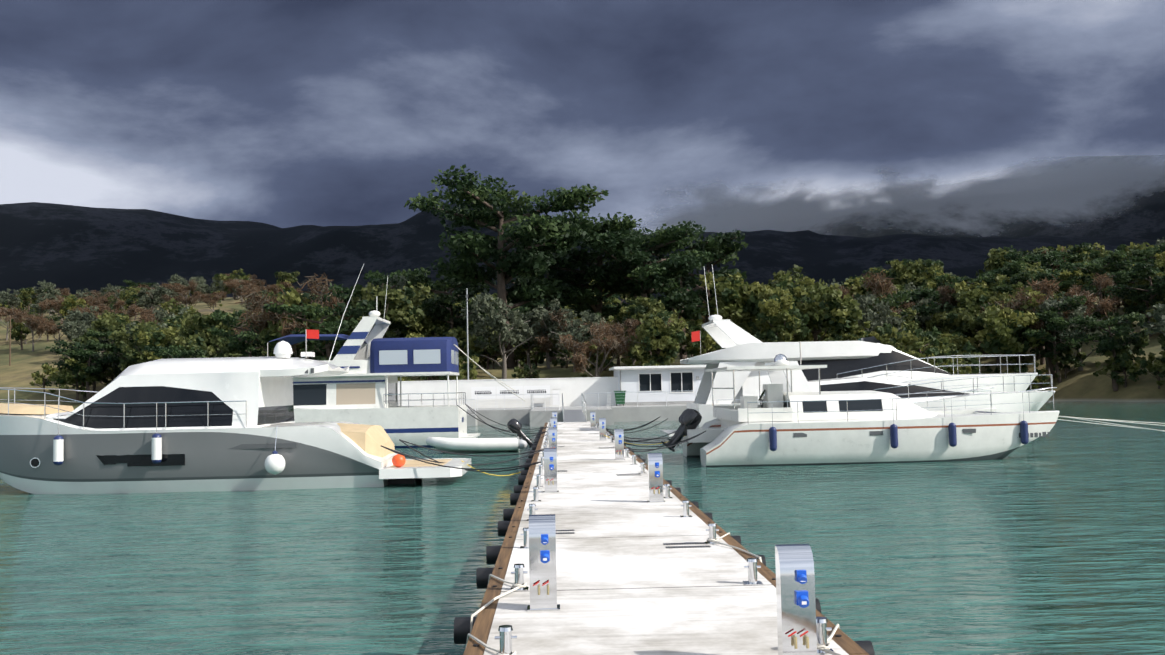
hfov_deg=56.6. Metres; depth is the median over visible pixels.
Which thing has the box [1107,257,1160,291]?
pine tree
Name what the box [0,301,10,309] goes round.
shrub
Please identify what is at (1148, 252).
tree
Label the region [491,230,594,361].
pine tree
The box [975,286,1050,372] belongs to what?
broadleaf tree
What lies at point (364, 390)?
flybridge trawler
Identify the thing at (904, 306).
bare tree
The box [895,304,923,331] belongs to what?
broadleaf tree
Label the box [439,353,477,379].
shrub
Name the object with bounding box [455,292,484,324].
broadleaf tree
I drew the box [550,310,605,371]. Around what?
olive tree
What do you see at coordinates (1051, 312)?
tree
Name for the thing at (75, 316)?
olive tree
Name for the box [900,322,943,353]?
shrub
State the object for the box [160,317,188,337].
broadleaf tree
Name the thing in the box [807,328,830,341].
shrub
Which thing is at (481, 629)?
pontoon timber edge
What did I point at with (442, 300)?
pine tree
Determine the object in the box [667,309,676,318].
broadleaf tree
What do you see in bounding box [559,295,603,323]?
broadleaf tree
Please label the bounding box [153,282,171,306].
bare tree
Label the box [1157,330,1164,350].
broadleaf tree
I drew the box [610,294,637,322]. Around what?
broadleaf tree
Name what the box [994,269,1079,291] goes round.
pine tree
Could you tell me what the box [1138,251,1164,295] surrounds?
broadleaf tree
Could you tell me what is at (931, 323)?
broadleaf tree
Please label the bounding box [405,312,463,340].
broadleaf tree
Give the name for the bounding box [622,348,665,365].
shrub
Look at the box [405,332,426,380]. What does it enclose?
broadleaf tree
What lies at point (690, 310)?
pine tree
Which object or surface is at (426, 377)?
shrub
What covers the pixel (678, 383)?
marina office building
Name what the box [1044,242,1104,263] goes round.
broadleaf tree
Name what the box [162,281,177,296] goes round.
olive tree
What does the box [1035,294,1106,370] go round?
tree
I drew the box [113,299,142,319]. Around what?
bare tree
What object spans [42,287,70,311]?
bare tree
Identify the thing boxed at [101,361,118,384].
shrub
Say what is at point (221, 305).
shrub
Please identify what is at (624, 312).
broadleaf tree
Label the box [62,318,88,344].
olive tree
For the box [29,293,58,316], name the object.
olive tree
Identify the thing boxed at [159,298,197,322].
broadleaf tree
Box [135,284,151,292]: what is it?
bare tree
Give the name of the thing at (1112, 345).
pine tree
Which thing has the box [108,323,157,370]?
broadleaf tree
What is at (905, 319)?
broadleaf tree
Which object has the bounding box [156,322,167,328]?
olive tree
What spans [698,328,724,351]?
shrub
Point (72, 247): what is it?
terrain
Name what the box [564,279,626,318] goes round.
broadleaf tree
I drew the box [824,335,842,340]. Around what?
shrub
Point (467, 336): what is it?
lamp mast
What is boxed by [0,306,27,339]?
bare tree
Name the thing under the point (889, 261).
pine tree
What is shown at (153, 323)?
broadleaf tree
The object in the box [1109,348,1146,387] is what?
tree
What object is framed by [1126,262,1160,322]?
broadleaf tree
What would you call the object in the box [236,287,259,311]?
bare tree
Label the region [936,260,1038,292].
pine tree
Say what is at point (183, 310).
olive tree
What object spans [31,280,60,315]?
olive tree
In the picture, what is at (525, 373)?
shrub
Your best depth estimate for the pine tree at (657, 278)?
111.35 m
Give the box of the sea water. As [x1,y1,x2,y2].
[0,401,1164,654]
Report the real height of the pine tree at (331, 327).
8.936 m
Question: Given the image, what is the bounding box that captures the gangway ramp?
[562,393,586,422]
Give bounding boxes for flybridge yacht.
[660,266,1037,436]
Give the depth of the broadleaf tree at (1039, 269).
140.04 m
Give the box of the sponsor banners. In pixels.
[471,385,549,407]
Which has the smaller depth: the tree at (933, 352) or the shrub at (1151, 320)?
the tree at (933, 352)
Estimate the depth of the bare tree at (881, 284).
125.22 m
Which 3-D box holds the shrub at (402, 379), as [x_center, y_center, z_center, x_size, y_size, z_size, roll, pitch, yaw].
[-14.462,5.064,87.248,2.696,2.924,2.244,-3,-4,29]
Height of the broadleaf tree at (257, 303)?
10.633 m
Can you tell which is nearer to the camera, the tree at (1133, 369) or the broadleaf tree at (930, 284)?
the tree at (1133, 369)
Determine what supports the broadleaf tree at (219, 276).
on the terrain
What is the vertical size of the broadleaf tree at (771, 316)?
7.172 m
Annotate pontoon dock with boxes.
[484,421,848,654]
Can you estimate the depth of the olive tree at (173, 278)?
327.42 m
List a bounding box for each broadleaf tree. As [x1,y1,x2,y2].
[9,318,35,349]
[16,287,35,311]
[50,358,99,402]
[59,296,85,319]
[68,317,122,382]
[70,350,111,393]
[97,313,132,331]
[101,310,124,320]
[107,295,125,311]
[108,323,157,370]
[114,287,140,309]
[120,290,139,317]
[131,318,184,329]
[133,327,169,355]
[135,326,186,362]
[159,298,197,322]
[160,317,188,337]
[162,315,186,325]
[171,336,219,357]
[178,309,244,357]
[212,273,232,300]
[216,330,266,356]
[221,268,250,299]
[257,290,352,358]
[260,291,277,299]
[274,271,299,286]
[276,280,297,292]
[348,282,430,337]
[393,285,433,337]
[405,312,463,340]
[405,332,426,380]
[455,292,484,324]
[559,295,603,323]
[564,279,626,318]
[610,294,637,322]
[616,304,647,363]
[621,295,667,354]
[627,311,687,365]
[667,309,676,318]
[675,297,710,326]
[699,272,777,338]
[727,312,762,339]
[755,264,826,328]
[755,293,811,341]
[757,272,862,341]
[761,274,791,338]
[821,275,895,327]
[866,266,889,279]
[869,307,916,330]
[878,280,904,293]
[890,258,943,288]
[890,263,920,290]
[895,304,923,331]
[906,279,935,291]
[915,258,943,273]
[922,266,944,289]
[923,302,959,335]
[936,308,979,346]
[937,332,976,359]
[941,273,978,307]
[951,272,1009,354]
[954,280,1014,357]
[958,303,1004,365]
[975,245,1029,277]
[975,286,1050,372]
[998,291,1067,364]
[1001,262,1046,293]
[1011,281,1053,358]
[1032,246,1071,292]
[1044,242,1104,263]
[1051,263,1112,297]
[1083,249,1130,271]
[1102,251,1138,293]
[1117,242,1164,260]
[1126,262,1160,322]
[1132,262,1164,301]
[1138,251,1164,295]
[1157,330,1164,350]
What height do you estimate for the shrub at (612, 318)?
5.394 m
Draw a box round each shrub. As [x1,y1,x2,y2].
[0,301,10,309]
[27,308,38,316]
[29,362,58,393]
[57,355,69,369]
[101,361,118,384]
[210,291,222,306]
[265,349,300,357]
[290,344,321,357]
[300,348,335,359]
[398,376,413,380]
[418,376,438,380]
[433,327,465,349]
[438,335,466,353]
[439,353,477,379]
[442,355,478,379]
[445,324,488,363]
[465,325,509,368]
[478,347,491,368]
[482,339,507,368]
[511,361,539,378]
[513,342,525,366]
[514,336,545,367]
[516,348,537,364]
[549,330,582,367]
[556,346,573,367]
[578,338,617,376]
[593,312,629,364]
[594,350,617,370]
[616,334,632,366]
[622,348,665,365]
[677,337,691,359]
[685,319,704,356]
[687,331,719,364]
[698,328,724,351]
[754,325,791,341]
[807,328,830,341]
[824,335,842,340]
[831,330,856,340]
[840,325,869,340]
[854,321,891,344]
[870,323,898,336]
[881,328,915,352]
[887,341,902,351]
[893,322,950,365]
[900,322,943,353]
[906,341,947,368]
[924,336,981,373]
[940,343,981,373]
[940,356,971,373]
[980,365,999,373]
[998,357,1030,372]
[1014,362,1049,390]
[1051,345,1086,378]
[1086,310,1112,333]
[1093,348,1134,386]
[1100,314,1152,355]
[1106,308,1135,327]
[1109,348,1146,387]
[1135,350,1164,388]
[1143,301,1164,331]
[1153,350,1164,385]
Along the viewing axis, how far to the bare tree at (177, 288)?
297.89 m
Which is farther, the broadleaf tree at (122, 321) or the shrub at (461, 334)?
the broadleaf tree at (122, 321)
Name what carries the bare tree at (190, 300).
on the terrain
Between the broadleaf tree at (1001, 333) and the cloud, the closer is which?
the broadleaf tree at (1001, 333)
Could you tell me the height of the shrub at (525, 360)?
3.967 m
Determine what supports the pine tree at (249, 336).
on the terrain
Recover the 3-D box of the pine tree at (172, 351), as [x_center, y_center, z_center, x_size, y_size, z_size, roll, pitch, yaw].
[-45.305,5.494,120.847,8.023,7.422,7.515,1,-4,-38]
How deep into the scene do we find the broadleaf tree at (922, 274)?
181.29 m
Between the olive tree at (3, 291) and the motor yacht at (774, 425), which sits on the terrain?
the olive tree at (3, 291)
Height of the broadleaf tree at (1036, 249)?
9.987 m
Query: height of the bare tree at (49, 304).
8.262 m
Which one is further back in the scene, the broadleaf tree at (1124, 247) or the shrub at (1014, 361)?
the broadleaf tree at (1124, 247)
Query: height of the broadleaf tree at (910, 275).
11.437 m
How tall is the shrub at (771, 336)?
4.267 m
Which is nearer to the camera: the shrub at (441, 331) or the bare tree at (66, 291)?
the shrub at (441, 331)
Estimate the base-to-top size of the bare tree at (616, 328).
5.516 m
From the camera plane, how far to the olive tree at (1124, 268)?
152.25 m
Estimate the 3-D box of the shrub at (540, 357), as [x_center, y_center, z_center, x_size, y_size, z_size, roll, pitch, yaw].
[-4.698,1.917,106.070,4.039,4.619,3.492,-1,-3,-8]
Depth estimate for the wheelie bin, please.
77.29 m
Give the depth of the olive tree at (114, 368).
161.05 m
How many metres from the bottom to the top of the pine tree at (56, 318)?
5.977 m
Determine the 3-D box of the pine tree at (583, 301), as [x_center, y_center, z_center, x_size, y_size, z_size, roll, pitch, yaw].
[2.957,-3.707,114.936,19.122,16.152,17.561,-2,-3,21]
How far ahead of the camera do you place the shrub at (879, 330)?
102.85 m
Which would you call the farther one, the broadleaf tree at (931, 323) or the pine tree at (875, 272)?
the pine tree at (875, 272)
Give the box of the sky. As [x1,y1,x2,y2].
[0,0,1164,233]
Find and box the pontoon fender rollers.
[454,427,874,654]
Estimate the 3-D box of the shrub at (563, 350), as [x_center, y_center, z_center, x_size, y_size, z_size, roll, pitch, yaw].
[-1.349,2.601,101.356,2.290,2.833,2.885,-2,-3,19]
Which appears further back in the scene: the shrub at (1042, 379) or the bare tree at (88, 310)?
the bare tree at (88, 310)
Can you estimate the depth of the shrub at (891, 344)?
95.69 m
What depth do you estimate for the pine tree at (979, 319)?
122.69 m
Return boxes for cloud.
[653,155,1164,232]
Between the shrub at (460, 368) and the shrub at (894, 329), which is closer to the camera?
the shrub at (460, 368)
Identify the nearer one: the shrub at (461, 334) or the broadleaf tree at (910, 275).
the shrub at (461, 334)
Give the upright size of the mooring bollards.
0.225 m
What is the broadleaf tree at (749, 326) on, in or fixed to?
on the terrain
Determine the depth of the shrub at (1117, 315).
122.48 m
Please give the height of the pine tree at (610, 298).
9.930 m
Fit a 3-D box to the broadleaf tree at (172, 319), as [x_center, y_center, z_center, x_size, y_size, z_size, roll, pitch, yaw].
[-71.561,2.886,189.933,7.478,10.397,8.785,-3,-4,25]
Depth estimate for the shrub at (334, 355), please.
92.25 m
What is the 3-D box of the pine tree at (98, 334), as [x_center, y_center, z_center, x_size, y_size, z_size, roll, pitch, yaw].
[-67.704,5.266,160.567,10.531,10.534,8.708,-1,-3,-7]
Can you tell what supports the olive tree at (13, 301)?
on the terrain
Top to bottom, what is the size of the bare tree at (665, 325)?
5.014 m
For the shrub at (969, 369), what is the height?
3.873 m
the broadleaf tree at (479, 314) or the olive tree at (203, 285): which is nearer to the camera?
the broadleaf tree at (479, 314)
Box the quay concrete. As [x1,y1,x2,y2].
[467,404,686,426]
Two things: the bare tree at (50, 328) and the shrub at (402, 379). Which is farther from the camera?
the bare tree at (50, 328)
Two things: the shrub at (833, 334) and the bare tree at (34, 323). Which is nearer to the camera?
the shrub at (833, 334)
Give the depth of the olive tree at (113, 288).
281.19 m
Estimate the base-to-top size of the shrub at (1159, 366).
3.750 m
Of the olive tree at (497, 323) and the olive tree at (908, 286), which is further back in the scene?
the olive tree at (908, 286)
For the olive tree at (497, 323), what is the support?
on the terrain
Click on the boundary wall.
(572, 389)
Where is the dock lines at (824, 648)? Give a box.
[466,532,840,654]
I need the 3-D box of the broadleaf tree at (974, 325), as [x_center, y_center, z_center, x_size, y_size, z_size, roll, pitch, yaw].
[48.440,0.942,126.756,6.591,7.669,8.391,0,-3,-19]
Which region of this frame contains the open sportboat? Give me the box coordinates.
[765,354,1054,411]
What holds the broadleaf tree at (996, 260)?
on the terrain
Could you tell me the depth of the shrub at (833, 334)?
103.09 m
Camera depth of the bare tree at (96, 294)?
282.06 m
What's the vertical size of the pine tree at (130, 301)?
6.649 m
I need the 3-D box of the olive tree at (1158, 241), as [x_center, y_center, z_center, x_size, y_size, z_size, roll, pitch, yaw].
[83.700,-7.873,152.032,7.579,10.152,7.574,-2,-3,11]
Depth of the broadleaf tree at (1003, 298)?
119.21 m
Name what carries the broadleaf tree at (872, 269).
on the terrain
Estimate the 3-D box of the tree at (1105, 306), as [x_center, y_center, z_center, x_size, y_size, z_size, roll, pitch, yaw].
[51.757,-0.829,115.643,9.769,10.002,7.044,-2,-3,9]
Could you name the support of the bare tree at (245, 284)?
on the terrain
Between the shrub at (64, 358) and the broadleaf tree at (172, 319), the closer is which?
the shrub at (64, 358)
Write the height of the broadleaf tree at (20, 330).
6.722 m
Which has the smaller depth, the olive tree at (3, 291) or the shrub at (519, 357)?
the shrub at (519, 357)
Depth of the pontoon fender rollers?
13.05 m
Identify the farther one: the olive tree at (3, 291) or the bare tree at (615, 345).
the olive tree at (3, 291)
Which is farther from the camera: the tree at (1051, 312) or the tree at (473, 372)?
the tree at (1051, 312)
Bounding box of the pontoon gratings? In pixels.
[548,424,710,547]
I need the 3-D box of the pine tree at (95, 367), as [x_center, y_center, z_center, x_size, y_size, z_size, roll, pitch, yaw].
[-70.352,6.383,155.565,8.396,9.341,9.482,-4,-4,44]
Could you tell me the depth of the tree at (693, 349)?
99.00 m
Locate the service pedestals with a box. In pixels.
[527,411,816,654]
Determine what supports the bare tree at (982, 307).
on the terrain
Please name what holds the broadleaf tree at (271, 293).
on the terrain
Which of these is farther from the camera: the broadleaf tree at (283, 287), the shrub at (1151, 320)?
the broadleaf tree at (283, 287)
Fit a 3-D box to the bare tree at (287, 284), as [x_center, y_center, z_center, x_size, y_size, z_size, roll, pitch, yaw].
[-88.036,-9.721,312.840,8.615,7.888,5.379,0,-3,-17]
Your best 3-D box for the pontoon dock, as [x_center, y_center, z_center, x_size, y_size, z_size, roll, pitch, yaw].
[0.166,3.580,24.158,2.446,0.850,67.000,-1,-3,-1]
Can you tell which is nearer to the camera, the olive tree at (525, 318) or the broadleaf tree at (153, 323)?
the olive tree at (525, 318)
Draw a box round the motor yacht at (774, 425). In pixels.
[661,341,1058,466]
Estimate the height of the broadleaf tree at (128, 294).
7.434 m
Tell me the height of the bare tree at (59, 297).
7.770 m
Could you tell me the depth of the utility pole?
194.53 m
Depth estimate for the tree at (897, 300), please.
129.26 m
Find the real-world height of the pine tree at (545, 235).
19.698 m
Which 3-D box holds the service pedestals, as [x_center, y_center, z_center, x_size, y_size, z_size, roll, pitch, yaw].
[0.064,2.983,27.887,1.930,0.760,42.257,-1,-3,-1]
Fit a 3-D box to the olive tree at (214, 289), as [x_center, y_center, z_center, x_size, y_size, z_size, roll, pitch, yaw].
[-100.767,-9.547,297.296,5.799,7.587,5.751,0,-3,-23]
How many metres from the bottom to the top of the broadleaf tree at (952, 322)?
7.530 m
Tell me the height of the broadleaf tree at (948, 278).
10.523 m
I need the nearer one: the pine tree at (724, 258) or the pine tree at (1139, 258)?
the pine tree at (724, 258)
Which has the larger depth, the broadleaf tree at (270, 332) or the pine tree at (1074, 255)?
the pine tree at (1074, 255)
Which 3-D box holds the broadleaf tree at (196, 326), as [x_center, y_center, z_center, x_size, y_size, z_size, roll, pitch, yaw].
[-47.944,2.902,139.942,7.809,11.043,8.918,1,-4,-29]
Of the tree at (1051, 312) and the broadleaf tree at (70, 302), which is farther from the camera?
the broadleaf tree at (70, 302)
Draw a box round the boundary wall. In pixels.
[398,377,618,408]
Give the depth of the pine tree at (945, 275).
142.94 m
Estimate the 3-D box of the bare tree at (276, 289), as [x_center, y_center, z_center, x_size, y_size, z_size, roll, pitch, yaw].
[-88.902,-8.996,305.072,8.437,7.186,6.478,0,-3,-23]
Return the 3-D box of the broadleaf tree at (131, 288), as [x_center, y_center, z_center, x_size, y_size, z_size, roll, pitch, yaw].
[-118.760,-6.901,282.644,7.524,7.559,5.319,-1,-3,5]
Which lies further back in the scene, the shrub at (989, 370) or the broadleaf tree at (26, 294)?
the broadleaf tree at (26, 294)
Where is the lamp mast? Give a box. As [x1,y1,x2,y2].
[466,288,468,379]
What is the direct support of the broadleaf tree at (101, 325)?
on the terrain
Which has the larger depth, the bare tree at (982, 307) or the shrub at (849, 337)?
the bare tree at (982, 307)
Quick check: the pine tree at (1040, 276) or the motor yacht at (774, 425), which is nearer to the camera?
the motor yacht at (774, 425)
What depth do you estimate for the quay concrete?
71.52 m
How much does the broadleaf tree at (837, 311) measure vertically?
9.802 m
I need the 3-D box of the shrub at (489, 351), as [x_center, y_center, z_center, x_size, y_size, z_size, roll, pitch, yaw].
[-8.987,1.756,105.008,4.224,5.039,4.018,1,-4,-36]
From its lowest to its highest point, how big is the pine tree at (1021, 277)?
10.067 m
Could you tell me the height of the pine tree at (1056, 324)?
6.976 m
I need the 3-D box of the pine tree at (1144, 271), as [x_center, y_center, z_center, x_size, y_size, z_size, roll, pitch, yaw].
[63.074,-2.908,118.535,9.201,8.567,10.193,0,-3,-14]
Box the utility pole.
[9,316,10,365]
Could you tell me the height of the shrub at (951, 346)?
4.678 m
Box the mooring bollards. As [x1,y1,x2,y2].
[494,419,833,654]
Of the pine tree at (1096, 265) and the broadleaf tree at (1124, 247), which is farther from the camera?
the broadleaf tree at (1124, 247)
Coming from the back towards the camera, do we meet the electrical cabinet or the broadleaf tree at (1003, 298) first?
the broadleaf tree at (1003, 298)
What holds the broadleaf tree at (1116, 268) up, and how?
on the terrain
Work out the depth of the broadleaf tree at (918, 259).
208.31 m
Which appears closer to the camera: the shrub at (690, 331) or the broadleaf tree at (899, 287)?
the shrub at (690, 331)
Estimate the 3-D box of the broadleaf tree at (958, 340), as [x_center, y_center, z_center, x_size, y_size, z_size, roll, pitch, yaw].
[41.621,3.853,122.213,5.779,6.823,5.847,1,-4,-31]
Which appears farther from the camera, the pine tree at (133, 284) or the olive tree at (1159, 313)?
the pine tree at (133, 284)
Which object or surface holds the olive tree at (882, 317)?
on the terrain
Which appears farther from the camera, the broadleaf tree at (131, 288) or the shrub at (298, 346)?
the broadleaf tree at (131, 288)
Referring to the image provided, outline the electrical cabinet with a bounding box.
[551,388,560,406]
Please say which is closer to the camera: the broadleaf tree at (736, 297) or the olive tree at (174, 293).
the broadleaf tree at (736, 297)
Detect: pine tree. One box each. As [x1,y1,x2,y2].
[32,314,63,341]
[45,340,110,398]
[51,340,118,399]
[87,326,158,371]
[120,280,156,307]
[125,294,145,319]
[137,345,205,363]
[206,312,269,356]
[261,300,378,360]
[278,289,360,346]
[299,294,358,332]
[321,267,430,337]
[397,270,496,339]
[404,164,608,367]
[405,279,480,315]
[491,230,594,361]
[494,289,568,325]
[496,303,527,319]
[535,212,710,362]
[559,289,619,319]
[577,220,718,318]
[616,229,744,359]
[657,241,749,352]
[850,268,893,280]
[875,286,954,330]
[885,259,926,277]
[895,289,920,309]
[902,259,940,263]
[921,274,963,295]
[921,291,958,326]
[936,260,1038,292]
[944,270,1035,297]
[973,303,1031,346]
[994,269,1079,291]
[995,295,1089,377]
[1003,250,1087,283]
[1005,242,1094,280]
[1023,317,1094,382]
[1054,249,1132,300]
[1058,312,1145,390]
[1102,262,1164,336]
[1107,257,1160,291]
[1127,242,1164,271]
[1127,255,1162,261]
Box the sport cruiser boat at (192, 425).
[0,264,471,493]
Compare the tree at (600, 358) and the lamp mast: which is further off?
the tree at (600, 358)
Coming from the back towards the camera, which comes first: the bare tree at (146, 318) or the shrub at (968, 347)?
the bare tree at (146, 318)
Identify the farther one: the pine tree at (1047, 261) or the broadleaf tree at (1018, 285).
the pine tree at (1047, 261)
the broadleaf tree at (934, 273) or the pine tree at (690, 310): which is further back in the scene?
the broadleaf tree at (934, 273)
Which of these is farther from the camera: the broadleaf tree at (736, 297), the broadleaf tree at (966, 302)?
the broadleaf tree at (966, 302)
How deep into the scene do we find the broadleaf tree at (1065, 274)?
145.25 m
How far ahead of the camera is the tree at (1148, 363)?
98.04 m
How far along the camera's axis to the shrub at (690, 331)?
124.80 m
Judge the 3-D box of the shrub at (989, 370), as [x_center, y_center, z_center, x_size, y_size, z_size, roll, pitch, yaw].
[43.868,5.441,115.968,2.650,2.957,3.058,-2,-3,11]
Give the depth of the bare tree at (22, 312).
226.46 m
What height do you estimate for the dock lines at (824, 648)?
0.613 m
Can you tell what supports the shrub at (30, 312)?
on the terrain
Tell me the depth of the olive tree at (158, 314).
199.22 m
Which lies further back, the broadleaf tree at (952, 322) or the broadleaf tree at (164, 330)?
the broadleaf tree at (164, 330)
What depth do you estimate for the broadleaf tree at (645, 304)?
100.41 m
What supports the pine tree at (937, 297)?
on the terrain
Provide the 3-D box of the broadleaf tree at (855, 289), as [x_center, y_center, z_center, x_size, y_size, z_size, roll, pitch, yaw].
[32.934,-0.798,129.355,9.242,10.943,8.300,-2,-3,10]
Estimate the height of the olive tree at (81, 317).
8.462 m
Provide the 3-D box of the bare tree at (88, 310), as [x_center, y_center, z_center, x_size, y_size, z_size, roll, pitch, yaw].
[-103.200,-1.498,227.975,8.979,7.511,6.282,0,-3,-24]
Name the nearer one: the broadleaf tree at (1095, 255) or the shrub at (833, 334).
the shrub at (833, 334)
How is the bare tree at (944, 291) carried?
on the terrain
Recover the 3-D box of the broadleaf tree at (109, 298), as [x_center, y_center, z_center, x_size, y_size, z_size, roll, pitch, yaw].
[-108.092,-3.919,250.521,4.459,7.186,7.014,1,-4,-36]
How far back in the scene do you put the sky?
2612.01 m
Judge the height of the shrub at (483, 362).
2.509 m
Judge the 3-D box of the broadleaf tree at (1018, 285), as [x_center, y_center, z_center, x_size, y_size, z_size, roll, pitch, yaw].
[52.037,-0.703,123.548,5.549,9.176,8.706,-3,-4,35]
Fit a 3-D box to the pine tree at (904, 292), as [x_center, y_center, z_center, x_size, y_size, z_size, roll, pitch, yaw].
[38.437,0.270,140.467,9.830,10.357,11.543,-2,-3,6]
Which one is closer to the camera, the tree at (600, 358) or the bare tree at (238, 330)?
the tree at (600, 358)
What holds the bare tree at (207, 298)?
on the terrain
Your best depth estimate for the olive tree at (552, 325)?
101.72 m
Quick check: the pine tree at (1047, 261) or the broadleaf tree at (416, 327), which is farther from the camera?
the pine tree at (1047, 261)
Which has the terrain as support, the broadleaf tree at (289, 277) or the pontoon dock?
the broadleaf tree at (289, 277)
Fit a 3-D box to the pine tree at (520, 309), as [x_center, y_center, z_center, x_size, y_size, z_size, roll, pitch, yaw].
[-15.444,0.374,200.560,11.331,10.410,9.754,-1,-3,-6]
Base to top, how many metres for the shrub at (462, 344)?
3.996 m
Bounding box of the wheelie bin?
[614,391,625,405]
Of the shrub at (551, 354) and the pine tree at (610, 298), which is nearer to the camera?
the shrub at (551, 354)
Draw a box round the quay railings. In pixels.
[407,390,697,413]
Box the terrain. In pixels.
[0,187,1164,409]
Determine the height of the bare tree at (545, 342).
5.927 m
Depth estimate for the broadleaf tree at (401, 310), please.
99.33 m
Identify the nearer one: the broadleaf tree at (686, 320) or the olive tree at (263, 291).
the broadleaf tree at (686, 320)
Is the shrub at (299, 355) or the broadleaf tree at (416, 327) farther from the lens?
the broadleaf tree at (416, 327)
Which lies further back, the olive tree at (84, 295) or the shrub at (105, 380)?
the olive tree at (84, 295)
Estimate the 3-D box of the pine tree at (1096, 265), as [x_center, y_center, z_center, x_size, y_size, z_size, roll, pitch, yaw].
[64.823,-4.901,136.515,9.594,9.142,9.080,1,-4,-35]
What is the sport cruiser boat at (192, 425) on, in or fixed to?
on the sea water
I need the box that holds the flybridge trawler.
[267,278,479,447]
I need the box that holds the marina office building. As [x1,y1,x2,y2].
[609,365,705,405]
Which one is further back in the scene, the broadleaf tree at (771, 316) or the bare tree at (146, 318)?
the bare tree at (146, 318)
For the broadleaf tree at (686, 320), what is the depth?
183.43 m
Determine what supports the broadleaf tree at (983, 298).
on the terrain
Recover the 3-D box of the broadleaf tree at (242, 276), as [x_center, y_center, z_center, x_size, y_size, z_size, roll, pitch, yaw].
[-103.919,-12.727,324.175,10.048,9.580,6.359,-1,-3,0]
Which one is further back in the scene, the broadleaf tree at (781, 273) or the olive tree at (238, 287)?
the olive tree at (238, 287)
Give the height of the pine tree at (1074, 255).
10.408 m
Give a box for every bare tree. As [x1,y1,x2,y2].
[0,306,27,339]
[6,309,29,343]
[13,311,55,351]
[37,297,76,325]
[38,319,71,347]
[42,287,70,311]
[48,295,68,323]
[71,304,115,318]
[86,291,119,308]
[87,292,106,314]
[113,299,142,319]
[127,307,154,319]
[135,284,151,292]
[138,312,160,326]
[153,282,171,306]
[162,290,197,306]
[168,279,200,297]
[194,290,227,313]
[223,278,256,303]
[233,311,300,348]
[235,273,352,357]
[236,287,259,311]
[240,274,264,288]
[257,285,281,294]
[266,280,291,290]
[532,308,590,367]
[555,322,632,376]
[597,318,650,364]
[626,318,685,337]
[836,269,898,329]
[895,299,925,316]
[935,282,957,311]
[976,301,998,316]
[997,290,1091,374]
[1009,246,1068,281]
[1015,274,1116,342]
[1066,272,1123,316]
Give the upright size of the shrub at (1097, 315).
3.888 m
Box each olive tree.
[0,290,18,309]
[0,290,21,315]
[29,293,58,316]
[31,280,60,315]
[56,308,89,338]
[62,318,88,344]
[64,306,98,335]
[74,290,94,305]
[93,283,116,298]
[93,322,136,373]
[106,285,126,297]
[136,283,173,310]
[142,294,158,310]
[152,307,175,321]
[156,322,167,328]
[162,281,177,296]
[162,306,198,325]
[167,273,190,298]
[189,277,210,299]
[205,279,226,304]
[232,277,244,299]
[244,289,268,310]
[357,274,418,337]
[461,290,530,378]
[498,305,549,368]
[524,298,576,368]
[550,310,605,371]
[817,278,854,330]
[854,291,906,336]
[894,282,923,294]
[900,286,947,331]
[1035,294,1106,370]
[1109,254,1136,275]
[1142,303,1164,348]
[1155,237,1164,244]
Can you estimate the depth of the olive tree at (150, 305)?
261.90 m
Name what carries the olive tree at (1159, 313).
on the terrain
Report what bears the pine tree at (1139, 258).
on the terrain
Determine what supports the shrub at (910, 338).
on the terrain
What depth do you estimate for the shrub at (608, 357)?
96.97 m
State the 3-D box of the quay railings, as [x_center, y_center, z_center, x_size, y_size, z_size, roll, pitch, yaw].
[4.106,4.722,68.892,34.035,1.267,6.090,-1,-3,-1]
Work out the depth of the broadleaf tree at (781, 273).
123.47 m
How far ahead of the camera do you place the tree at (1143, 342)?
109.39 m
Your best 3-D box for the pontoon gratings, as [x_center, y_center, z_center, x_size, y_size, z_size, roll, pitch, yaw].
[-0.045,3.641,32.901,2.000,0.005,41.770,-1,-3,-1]
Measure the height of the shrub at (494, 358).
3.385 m
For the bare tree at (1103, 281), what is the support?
on the terrain
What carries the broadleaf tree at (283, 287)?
on the terrain
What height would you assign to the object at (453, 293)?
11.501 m
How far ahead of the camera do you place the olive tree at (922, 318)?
137.32 m
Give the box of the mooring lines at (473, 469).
[381,344,1164,475]
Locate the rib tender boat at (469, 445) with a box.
[426,419,533,452]
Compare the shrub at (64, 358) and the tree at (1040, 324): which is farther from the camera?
the shrub at (64, 358)
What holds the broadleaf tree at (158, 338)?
on the terrain
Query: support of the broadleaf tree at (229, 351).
on the terrain
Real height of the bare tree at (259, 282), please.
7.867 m
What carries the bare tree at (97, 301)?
on the terrain
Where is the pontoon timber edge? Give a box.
[463,421,869,654]
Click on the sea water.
(1054, 543)

